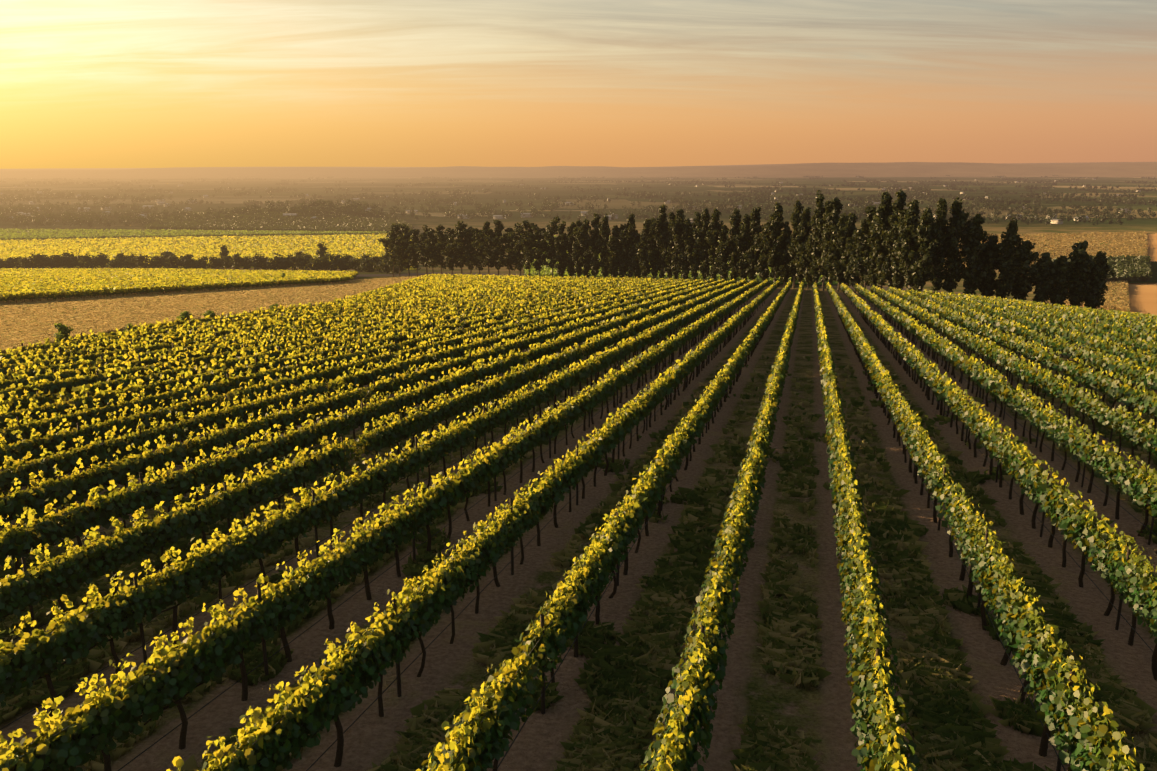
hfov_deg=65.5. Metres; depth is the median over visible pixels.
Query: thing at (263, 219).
orchard hill trees
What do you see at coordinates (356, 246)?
vineyard vines
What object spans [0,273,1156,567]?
vine leaves
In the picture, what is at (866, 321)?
vine trunks
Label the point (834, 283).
green field
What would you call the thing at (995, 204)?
valley trees
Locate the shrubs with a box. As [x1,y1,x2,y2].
[54,273,284,342]
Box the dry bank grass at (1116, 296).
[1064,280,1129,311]
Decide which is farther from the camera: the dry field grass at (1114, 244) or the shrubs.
the dry field grass at (1114, 244)
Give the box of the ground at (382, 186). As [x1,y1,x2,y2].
[0,177,1156,315]
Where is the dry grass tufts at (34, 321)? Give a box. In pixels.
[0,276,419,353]
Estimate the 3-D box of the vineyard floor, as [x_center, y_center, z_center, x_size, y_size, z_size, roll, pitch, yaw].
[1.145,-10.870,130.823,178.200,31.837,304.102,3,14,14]
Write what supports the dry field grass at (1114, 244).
on the dry field at (1152, 245)
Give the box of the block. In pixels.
[0,267,358,302]
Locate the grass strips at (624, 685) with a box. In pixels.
[0,353,1156,770]
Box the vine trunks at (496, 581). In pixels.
[0,297,1156,770]
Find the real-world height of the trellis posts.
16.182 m
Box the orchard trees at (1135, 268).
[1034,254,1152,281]
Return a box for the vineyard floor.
[0,288,1156,770]
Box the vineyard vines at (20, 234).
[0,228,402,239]
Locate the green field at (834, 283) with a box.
[523,245,837,284]
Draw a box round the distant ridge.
[0,162,1156,177]
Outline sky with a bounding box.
[0,0,1156,168]
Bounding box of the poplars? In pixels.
[378,189,1114,309]
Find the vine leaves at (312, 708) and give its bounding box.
[0,480,1156,770]
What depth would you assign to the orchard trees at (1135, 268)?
555.76 m
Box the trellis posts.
[0,292,1156,770]
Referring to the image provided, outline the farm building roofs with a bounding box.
[4,177,1126,220]
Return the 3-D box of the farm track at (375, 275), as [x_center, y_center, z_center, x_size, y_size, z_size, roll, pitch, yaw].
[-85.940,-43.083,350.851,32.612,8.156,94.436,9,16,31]
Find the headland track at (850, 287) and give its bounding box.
[429,272,1106,309]
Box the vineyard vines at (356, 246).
[0,233,413,268]
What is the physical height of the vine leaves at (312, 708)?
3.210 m
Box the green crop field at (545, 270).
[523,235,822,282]
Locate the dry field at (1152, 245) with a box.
[1146,233,1156,261]
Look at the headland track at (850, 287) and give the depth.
366.83 m
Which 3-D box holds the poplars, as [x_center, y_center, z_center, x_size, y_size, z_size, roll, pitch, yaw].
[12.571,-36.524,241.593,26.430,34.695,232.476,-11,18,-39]
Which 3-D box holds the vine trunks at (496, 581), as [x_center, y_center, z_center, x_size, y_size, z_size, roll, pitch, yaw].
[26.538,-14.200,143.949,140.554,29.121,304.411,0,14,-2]
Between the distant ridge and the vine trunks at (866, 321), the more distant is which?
the distant ridge
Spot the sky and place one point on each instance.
(84, 83)
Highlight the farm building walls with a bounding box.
[0,177,1140,223]
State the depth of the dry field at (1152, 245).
820.19 m
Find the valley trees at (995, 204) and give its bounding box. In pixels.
[0,175,1156,227]
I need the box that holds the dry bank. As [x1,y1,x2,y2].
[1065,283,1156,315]
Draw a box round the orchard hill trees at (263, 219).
[143,206,413,232]
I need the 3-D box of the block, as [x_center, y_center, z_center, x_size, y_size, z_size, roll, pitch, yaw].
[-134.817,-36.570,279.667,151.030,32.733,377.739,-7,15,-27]
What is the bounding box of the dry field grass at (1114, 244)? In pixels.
[942,231,1147,270]
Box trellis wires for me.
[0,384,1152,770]
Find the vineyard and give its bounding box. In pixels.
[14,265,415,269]
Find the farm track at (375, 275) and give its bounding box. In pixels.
[356,273,428,276]
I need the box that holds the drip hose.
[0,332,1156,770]
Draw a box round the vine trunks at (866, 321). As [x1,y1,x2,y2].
[66,310,1155,432]
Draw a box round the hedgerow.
[0,242,407,273]
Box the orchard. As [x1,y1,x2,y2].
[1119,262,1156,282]
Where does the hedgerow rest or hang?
on the ground at (382, 186)
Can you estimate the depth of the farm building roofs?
1937.46 m

